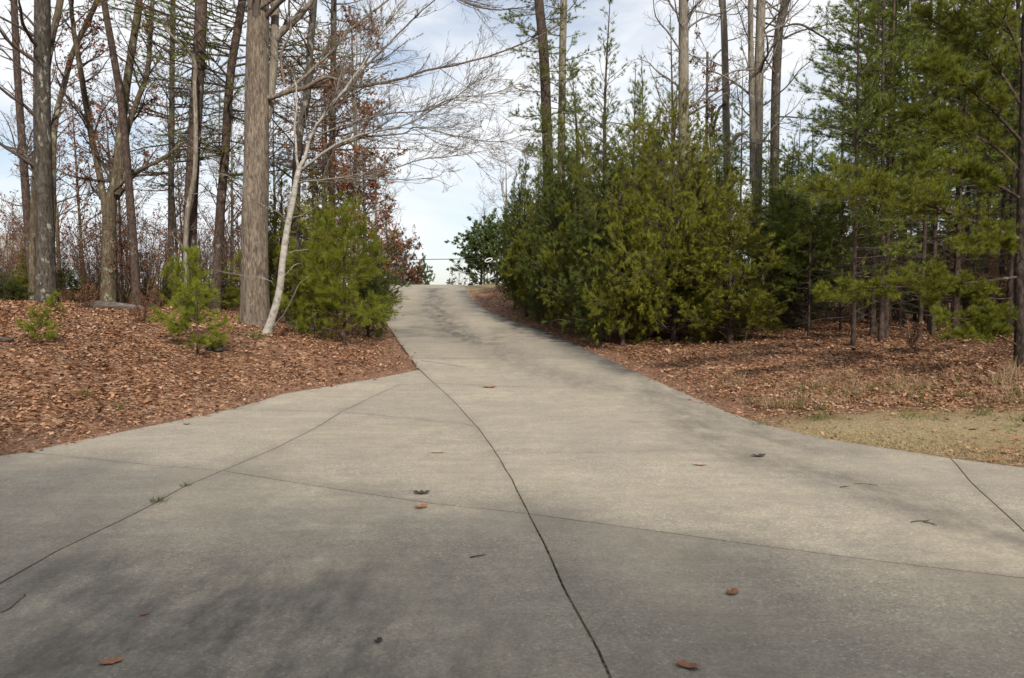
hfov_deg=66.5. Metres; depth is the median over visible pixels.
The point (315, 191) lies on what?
oak tree
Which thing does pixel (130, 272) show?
brush bush
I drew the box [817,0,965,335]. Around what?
pine tree
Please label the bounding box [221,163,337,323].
cedar tree
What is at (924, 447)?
dry grass
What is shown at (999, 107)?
pine tree
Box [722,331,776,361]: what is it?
grass clump
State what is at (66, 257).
brush bush
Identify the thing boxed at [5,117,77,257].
bare tree
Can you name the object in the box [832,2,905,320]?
oak tree
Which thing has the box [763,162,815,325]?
pine tree
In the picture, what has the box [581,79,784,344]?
cedar tree
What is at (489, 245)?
magnolia tree
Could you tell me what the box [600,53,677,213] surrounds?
pine tree
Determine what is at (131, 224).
pine tree
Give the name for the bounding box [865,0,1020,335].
pine tree
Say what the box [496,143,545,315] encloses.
cedar tree
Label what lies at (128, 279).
brush bush
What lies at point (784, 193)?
pine tree
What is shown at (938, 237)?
pine tree
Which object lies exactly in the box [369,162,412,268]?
bare tree
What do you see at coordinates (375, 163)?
bare tree
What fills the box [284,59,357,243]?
bare tree
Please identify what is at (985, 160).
pine tree
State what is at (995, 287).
brush bush
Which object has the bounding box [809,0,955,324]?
pine tree
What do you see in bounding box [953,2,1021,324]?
pine tree
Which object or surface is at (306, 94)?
oak tree
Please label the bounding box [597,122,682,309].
cedar tree
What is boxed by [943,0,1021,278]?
pine tree
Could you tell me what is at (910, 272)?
pine tree
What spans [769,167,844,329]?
pine tree
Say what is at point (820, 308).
cedar tree
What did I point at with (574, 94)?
pine tree
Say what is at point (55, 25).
oak tree
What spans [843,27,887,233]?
pine tree
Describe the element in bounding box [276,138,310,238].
bare tree
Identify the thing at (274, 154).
bare tree
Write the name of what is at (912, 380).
grass clump
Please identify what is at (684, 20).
tulip tree
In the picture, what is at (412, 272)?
bronze tree
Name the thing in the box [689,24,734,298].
oak tree
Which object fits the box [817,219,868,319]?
beech sapling
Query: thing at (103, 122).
bare tree
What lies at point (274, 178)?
bare tree
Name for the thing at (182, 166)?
bare tree
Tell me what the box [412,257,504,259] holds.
overhead wire
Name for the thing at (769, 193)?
pine tree
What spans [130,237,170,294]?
brush bush
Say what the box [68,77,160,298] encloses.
bare tree
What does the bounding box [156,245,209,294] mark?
brush bush
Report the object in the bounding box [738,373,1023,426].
dry grass
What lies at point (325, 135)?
oak tree
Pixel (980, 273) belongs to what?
beech sapling
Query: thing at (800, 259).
pine tree
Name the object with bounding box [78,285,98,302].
bush
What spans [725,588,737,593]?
fallen leaf
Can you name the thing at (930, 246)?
pine tree
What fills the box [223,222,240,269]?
brush bush
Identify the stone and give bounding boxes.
[0,337,13,341]
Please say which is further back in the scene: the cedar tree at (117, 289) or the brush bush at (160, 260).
the brush bush at (160, 260)
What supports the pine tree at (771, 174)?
on the ground at (836, 420)
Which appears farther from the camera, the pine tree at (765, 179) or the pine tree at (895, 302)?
the pine tree at (765, 179)
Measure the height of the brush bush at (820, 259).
3.127 m
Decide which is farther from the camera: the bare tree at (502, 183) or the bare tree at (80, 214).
the bare tree at (502, 183)
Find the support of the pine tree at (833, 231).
on the ground at (836, 420)
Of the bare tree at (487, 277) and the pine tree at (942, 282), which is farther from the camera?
the bare tree at (487, 277)
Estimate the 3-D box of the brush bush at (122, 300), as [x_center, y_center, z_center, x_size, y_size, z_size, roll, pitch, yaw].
[-13.235,-2.763,26.583,2.462,3.284,2.665,-2,3,-38]
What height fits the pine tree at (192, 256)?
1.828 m
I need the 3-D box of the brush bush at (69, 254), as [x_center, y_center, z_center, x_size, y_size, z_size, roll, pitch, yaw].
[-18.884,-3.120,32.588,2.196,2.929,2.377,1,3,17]
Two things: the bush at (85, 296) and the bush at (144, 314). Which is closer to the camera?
the bush at (144, 314)
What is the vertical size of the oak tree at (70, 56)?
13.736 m
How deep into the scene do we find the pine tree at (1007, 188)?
18.67 m
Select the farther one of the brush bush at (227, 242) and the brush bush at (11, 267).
the brush bush at (227, 242)
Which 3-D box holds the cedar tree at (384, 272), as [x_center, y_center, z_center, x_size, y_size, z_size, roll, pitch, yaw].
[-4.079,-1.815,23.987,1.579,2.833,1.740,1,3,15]
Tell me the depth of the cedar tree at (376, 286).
20.45 m
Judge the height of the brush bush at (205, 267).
3.020 m
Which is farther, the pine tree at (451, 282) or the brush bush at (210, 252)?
the pine tree at (451, 282)
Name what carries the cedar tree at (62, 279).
on the ground at (836, 420)
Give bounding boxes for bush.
[0,193,25,281]
[0,203,24,282]
[0,216,22,274]
[0,219,80,285]
[0,224,24,280]
[1,234,67,274]
[55,209,125,286]
[55,221,137,295]
[55,231,95,288]
[57,199,145,281]
[59,222,118,280]
[59,287,75,302]
[64,235,100,291]
[73,277,105,307]
[75,240,126,299]
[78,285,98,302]
[80,200,197,306]
[85,208,164,302]
[98,237,147,292]
[99,239,145,296]
[122,205,180,287]
[125,221,198,296]
[125,294,159,323]
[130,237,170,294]
[131,288,156,305]
[137,284,163,308]
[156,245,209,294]
[157,211,214,279]
[161,223,236,303]
[165,226,228,272]
[174,222,228,285]
[176,224,238,286]
[197,239,232,287]
[201,218,277,308]
[206,215,283,268]
[207,226,240,277]
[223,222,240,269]
[232,204,313,258]
[321,215,393,253]
[347,257,407,306]
[756,220,850,321]
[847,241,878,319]
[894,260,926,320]
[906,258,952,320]
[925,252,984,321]
[951,244,1014,321]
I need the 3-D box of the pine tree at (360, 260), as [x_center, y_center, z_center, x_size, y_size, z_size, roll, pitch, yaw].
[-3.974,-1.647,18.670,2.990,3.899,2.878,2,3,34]
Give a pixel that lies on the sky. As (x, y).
(437, 217)
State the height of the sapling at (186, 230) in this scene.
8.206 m
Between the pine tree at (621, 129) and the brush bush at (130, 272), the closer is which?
the pine tree at (621, 129)
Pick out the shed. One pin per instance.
(3, 245)
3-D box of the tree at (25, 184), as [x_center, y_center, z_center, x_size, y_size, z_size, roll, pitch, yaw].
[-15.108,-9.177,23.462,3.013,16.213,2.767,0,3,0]
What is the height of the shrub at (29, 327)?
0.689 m
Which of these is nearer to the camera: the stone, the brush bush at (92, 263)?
the stone
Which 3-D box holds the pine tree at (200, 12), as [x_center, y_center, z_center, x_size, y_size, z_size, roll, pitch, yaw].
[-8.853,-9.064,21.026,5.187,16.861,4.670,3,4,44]
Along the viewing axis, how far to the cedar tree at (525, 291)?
24.02 m
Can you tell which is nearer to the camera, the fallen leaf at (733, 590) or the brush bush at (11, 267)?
the fallen leaf at (733, 590)
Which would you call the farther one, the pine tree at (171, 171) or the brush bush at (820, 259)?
the pine tree at (171, 171)
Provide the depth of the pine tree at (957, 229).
16.20 m
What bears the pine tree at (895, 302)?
on the ground at (836, 420)
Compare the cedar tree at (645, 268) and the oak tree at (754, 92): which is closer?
the cedar tree at (645, 268)
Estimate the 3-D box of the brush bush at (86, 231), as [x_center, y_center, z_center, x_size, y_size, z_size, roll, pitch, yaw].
[-14.723,-3.136,27.799,3.067,3.779,2.834,0,3,-6]
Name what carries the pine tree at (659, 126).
on the ground at (836, 420)
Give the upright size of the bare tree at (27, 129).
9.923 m
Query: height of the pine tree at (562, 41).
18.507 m
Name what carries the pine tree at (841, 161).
on the ground at (836, 420)
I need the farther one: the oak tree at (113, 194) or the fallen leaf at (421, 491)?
the oak tree at (113, 194)
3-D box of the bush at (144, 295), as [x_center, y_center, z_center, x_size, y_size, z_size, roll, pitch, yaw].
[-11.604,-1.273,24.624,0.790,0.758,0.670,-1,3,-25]
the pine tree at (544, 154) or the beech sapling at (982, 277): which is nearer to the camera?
the beech sapling at (982, 277)
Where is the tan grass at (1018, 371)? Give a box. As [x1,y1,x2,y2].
[705,355,1023,409]
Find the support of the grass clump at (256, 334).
on the ground at (836, 420)
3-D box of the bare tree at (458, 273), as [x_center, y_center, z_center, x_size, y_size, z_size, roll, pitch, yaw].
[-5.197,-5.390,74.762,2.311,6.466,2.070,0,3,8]
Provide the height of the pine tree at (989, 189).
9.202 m
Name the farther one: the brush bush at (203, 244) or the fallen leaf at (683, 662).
the brush bush at (203, 244)
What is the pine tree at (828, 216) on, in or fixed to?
on the ground at (836, 420)
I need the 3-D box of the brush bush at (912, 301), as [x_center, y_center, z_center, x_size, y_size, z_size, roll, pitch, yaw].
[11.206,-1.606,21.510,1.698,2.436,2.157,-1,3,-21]
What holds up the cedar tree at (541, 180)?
on the ground at (836, 420)
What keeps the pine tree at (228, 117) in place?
on the ground at (836, 420)
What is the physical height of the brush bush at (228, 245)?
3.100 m
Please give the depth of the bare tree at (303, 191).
41.34 m
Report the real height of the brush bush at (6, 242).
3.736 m
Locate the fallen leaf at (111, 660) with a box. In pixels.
[94,656,123,663]
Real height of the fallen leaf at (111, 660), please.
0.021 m
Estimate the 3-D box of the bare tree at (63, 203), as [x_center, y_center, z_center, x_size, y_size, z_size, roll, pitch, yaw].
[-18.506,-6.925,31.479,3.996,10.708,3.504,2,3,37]
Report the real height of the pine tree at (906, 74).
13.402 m
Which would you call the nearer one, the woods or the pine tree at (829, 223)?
the pine tree at (829, 223)
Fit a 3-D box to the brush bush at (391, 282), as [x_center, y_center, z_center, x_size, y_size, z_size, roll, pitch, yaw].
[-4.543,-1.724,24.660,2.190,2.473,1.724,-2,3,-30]
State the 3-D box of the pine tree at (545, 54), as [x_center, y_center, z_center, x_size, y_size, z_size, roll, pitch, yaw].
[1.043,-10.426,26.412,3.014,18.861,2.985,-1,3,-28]
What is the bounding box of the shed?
[0,233,23,292]
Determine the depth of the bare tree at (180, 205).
36.73 m
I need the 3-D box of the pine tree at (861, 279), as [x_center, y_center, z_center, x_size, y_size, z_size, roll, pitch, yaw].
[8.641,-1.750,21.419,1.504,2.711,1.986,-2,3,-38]
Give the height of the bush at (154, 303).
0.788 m
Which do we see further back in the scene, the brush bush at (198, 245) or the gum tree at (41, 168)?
the brush bush at (198, 245)
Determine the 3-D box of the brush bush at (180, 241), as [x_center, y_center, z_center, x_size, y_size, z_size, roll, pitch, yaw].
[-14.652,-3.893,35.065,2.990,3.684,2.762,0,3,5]
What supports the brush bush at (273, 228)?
on the ground at (836, 420)
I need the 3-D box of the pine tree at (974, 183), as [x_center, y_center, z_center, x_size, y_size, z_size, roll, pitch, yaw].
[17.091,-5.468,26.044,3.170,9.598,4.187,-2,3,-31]
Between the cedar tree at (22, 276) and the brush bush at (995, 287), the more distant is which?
the cedar tree at (22, 276)
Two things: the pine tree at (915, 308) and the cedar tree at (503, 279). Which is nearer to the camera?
the pine tree at (915, 308)
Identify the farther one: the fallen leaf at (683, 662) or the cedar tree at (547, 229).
the cedar tree at (547, 229)
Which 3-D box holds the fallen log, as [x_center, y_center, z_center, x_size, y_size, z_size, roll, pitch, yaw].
[-9.809,-0.823,19.317,1.138,0.297,0.284,-2,3,-34]
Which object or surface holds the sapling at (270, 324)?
on the ground at (836, 420)
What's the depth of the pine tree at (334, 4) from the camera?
33.27 m
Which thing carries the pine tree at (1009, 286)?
on the ground at (836, 420)
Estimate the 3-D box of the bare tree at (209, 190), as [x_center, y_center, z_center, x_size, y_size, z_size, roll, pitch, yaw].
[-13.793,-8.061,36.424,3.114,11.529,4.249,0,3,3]
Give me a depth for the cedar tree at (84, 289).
25.91 m
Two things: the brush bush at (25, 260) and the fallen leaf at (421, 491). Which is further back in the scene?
the brush bush at (25, 260)
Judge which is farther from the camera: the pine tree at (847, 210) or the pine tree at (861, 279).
the pine tree at (847, 210)
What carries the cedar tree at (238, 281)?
on the ground at (836, 420)
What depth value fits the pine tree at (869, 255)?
23.68 m
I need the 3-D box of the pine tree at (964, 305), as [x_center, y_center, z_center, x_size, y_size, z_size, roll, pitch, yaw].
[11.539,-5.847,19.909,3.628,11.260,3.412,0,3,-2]
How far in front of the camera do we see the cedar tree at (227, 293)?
23.89 m
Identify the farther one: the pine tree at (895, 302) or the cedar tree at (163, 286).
the cedar tree at (163, 286)
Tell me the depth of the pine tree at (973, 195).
20.15 m
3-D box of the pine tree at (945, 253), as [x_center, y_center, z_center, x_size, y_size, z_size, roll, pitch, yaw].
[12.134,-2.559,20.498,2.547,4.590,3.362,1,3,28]
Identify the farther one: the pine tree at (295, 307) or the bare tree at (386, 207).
the bare tree at (386, 207)
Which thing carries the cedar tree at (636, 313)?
on the ground at (836, 420)
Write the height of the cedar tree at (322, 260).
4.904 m
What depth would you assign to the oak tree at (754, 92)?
23.52 m
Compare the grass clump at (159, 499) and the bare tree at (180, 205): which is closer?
the grass clump at (159, 499)
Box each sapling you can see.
[151,8,222,301]
[201,0,567,335]
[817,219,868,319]
[866,221,937,318]
[903,314,926,352]
[927,245,960,323]
[937,230,997,320]
[961,247,1006,304]
[984,246,1006,304]
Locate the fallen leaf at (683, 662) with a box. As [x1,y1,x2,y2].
[675,659,704,668]
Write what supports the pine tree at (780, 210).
on the ground at (836, 420)
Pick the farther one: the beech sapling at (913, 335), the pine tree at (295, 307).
the pine tree at (295, 307)
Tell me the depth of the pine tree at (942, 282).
11.63 m
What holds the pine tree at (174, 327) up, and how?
on the ground at (836, 420)
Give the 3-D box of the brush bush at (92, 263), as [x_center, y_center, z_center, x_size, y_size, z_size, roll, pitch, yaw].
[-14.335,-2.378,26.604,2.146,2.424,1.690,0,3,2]
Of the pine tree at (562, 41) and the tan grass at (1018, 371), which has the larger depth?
the pine tree at (562, 41)
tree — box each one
[0,0,63,295]
[0,0,71,302]
[0,0,121,299]
[0,0,173,231]
[0,81,59,245]
[0,271,34,301]
[3,251,28,298]
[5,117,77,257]
[8,27,93,292]
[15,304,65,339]
[28,57,123,282]
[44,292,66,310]
[51,0,171,306]
[51,0,221,302]
[56,257,86,300]
[58,64,154,290]
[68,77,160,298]
[69,275,99,300]
[77,0,244,289]
[92,275,127,300]
[97,0,243,309]
[121,43,217,261]
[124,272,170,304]
[132,0,359,310]
[147,277,241,354]
[151,113,205,256]
[157,244,214,314]
[157,264,181,306]
[180,55,244,244]
[202,67,244,278]
[206,268,239,309]
[210,26,310,239]
[211,16,305,242]
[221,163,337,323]
[226,264,240,305]
[229,0,374,324]
[233,84,309,240]
[237,0,570,329]
[242,0,428,209]
[271,163,361,324]
[272,263,355,338]
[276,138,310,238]
[277,24,359,265]
[282,90,340,235]
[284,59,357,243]
[285,190,404,344]
[288,163,369,282]
[300,5,408,305]
[315,150,422,289]
[338,76,392,249]
[346,120,406,263]
[346,243,397,337]
[361,236,403,322]
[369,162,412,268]
[370,227,412,296]
[389,263,408,284]
[395,244,423,284]
[410,253,434,284]
[444,216,502,284]
[446,271,456,284]
[449,255,466,284]
[463,185,503,284]
[468,204,511,283]
[480,124,527,254]
[491,178,529,309]
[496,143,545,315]
[497,168,561,288]
[498,0,585,243]
[498,156,565,321]
[511,111,569,305]
[515,128,592,328]
[526,0,601,230]
[529,63,620,318]
[530,120,606,334]
[539,107,602,192]
[540,114,648,343]
[554,0,656,318]
[559,64,679,259]
[578,154,672,345]
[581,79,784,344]
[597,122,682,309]
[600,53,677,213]
[606,0,757,306]
[610,175,682,333]
[631,12,717,202]
[639,98,669,223]
[654,104,777,329]
[657,0,747,296]
[670,174,793,343]
[684,124,768,266]
[688,0,832,312]
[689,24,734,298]
[689,99,742,245]
[704,46,781,256]
[731,113,816,329]
[734,0,852,297]
[735,129,826,271]
[736,76,801,278]
[743,122,795,273]
[745,161,798,266]
[749,160,801,320]
[750,187,839,326]
[753,138,813,324]
[755,155,827,323]
[756,163,795,312]
[757,132,871,320]
[761,109,864,336]
[761,149,823,328]
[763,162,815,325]
[766,0,945,345]
[767,102,827,222]
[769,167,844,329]
[785,0,1023,366]
[786,0,969,341]
[793,119,878,330]
[794,228,863,318]
[799,195,852,266]
[805,0,977,339]
[806,0,929,290]
[808,95,869,288]
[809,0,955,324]
[810,59,930,316]
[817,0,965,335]
[819,195,879,305]
[823,143,897,248]
[828,0,989,327]
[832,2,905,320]
[835,0,1021,330]
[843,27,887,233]
[847,0,1013,339]
[860,0,1020,325]
[863,0,924,311]
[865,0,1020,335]
[866,218,945,319]
[876,230,918,309]
[885,0,1020,331]
[892,221,929,311]
[893,233,927,320]
[898,187,977,299]
[906,0,1019,323]
[910,12,1018,319]
[926,157,1014,307]
[933,2,1021,267]
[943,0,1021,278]
[946,0,1021,332]
[949,1,1021,326]
[951,16,1021,272]
[951,33,1018,305]
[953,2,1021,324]
[955,68,1019,211]
[978,189,1016,296]
[983,22,1021,179]
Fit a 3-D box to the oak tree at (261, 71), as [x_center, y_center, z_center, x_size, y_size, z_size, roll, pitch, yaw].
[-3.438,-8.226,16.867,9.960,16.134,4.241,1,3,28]
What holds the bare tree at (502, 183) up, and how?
on the ground at (836, 420)
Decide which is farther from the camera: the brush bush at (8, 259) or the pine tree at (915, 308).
the brush bush at (8, 259)
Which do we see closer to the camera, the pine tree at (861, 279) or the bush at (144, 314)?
the bush at (144, 314)
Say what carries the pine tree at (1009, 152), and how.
on the ground at (836, 420)
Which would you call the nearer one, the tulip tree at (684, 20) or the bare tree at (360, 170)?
the tulip tree at (684, 20)
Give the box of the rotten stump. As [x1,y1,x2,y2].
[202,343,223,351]
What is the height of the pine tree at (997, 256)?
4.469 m
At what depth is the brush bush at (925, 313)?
20.63 m
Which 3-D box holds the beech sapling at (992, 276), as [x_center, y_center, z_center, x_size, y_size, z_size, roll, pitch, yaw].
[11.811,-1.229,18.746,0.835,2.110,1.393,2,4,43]
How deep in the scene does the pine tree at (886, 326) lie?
16.33 m
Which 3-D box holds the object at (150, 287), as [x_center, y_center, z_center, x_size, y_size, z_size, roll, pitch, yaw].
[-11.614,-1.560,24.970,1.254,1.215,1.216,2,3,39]
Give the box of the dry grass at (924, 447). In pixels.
[772,407,1023,466]
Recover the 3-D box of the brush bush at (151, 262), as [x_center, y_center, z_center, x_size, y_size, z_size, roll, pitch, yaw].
[-11.324,-2.557,24.085,2.587,3.450,2.800,1,3,23]
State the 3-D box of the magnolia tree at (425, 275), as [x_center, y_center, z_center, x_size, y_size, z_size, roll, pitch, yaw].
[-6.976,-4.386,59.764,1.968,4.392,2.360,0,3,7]
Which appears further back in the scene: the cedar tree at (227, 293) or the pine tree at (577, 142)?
the pine tree at (577, 142)
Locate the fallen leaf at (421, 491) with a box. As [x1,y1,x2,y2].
[410,490,429,492]
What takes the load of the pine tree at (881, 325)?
on the ground at (836, 420)
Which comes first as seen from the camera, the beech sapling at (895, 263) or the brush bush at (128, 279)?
the beech sapling at (895, 263)
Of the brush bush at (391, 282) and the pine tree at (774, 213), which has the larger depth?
the brush bush at (391, 282)
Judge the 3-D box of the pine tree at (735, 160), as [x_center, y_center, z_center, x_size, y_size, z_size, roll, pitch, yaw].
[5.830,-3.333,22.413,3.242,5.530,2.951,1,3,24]
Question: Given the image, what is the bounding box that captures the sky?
[0,0,1021,298]
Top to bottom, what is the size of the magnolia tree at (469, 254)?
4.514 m
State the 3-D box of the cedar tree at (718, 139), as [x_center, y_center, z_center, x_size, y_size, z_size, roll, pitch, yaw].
[4.982,-2.940,19.526,3.158,5.769,3.481,-1,3,-14]
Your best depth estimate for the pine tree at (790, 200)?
20.21 m
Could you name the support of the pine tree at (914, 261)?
on the ground at (836, 420)
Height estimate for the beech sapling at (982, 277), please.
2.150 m
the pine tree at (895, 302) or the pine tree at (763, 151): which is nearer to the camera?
the pine tree at (895, 302)
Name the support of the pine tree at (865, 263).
on the ground at (836, 420)
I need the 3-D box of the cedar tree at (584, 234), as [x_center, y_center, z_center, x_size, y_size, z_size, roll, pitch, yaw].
[2.100,-2.623,19.009,2.870,5.769,3.164,1,3,12]
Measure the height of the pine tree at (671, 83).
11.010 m
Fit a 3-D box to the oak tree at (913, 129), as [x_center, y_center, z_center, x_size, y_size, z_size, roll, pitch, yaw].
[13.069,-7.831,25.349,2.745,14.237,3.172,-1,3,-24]
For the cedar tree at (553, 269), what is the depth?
20.62 m
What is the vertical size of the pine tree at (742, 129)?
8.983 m
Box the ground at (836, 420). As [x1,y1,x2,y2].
[0,283,1023,467]
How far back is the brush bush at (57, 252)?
24.57 m
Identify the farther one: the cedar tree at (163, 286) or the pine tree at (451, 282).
the pine tree at (451, 282)
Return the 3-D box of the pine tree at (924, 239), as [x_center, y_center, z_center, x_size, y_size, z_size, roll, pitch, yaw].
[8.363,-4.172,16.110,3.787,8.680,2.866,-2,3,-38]
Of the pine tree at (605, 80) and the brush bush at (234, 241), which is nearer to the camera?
the pine tree at (605, 80)
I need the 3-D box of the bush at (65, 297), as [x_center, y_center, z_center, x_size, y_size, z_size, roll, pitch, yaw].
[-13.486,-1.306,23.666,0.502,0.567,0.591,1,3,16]
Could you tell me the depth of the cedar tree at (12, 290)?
19.97 m
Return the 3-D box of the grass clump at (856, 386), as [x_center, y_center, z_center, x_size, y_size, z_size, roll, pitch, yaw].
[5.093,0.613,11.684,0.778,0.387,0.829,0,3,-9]
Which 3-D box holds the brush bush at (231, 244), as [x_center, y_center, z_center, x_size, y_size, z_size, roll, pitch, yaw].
[-8.479,-2.336,24.566,2.347,3.130,2.540,-1,3,-28]
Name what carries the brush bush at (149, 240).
on the ground at (836, 420)
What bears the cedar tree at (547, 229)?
on the ground at (836, 420)
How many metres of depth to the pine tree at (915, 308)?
20.98 m
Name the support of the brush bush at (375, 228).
on the ground at (836, 420)
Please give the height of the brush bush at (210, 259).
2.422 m
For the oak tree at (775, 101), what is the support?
on the ground at (836, 420)
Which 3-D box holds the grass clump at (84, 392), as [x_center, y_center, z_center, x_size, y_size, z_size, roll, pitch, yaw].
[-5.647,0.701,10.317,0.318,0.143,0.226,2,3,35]
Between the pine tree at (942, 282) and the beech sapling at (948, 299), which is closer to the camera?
the pine tree at (942, 282)
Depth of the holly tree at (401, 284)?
30.90 m
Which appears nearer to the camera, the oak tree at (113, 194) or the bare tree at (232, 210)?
the oak tree at (113, 194)
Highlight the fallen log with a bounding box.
[89,300,140,310]
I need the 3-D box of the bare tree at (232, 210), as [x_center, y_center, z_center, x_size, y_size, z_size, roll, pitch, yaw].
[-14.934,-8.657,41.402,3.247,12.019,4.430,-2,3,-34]
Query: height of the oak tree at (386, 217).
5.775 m
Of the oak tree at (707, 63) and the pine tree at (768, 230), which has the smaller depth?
the pine tree at (768, 230)
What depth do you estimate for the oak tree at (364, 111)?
26.63 m
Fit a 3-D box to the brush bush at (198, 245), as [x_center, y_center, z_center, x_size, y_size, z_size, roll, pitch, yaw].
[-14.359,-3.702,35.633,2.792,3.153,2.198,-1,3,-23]
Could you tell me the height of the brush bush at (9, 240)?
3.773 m
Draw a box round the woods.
[1,175,307,288]
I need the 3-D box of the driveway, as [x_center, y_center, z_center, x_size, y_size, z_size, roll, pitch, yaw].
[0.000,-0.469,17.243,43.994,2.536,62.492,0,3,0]
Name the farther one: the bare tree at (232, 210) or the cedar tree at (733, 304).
the bare tree at (232, 210)
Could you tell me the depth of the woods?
48.55 m
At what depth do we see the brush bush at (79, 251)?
32.55 m
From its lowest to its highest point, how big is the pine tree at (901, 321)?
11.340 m
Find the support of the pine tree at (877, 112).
on the ground at (836, 420)
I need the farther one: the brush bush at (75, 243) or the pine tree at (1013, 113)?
the brush bush at (75, 243)
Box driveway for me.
[0,285,1023,677]
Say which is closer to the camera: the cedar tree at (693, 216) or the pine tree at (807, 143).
the cedar tree at (693, 216)
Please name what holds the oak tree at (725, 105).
on the ground at (836, 420)
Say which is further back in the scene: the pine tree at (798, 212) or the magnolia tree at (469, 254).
the magnolia tree at (469, 254)
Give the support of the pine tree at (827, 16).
on the ground at (836, 420)
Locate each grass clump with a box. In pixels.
[76,388,91,396]
[149,494,168,503]
[245,328,268,339]
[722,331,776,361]
[822,367,874,391]
[885,368,938,388]
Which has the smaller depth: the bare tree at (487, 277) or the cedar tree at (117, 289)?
the cedar tree at (117, 289)
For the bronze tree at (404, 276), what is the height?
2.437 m
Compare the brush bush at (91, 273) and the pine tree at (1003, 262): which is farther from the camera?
the brush bush at (91, 273)
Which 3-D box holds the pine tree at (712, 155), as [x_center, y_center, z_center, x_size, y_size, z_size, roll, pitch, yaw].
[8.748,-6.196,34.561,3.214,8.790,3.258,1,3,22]

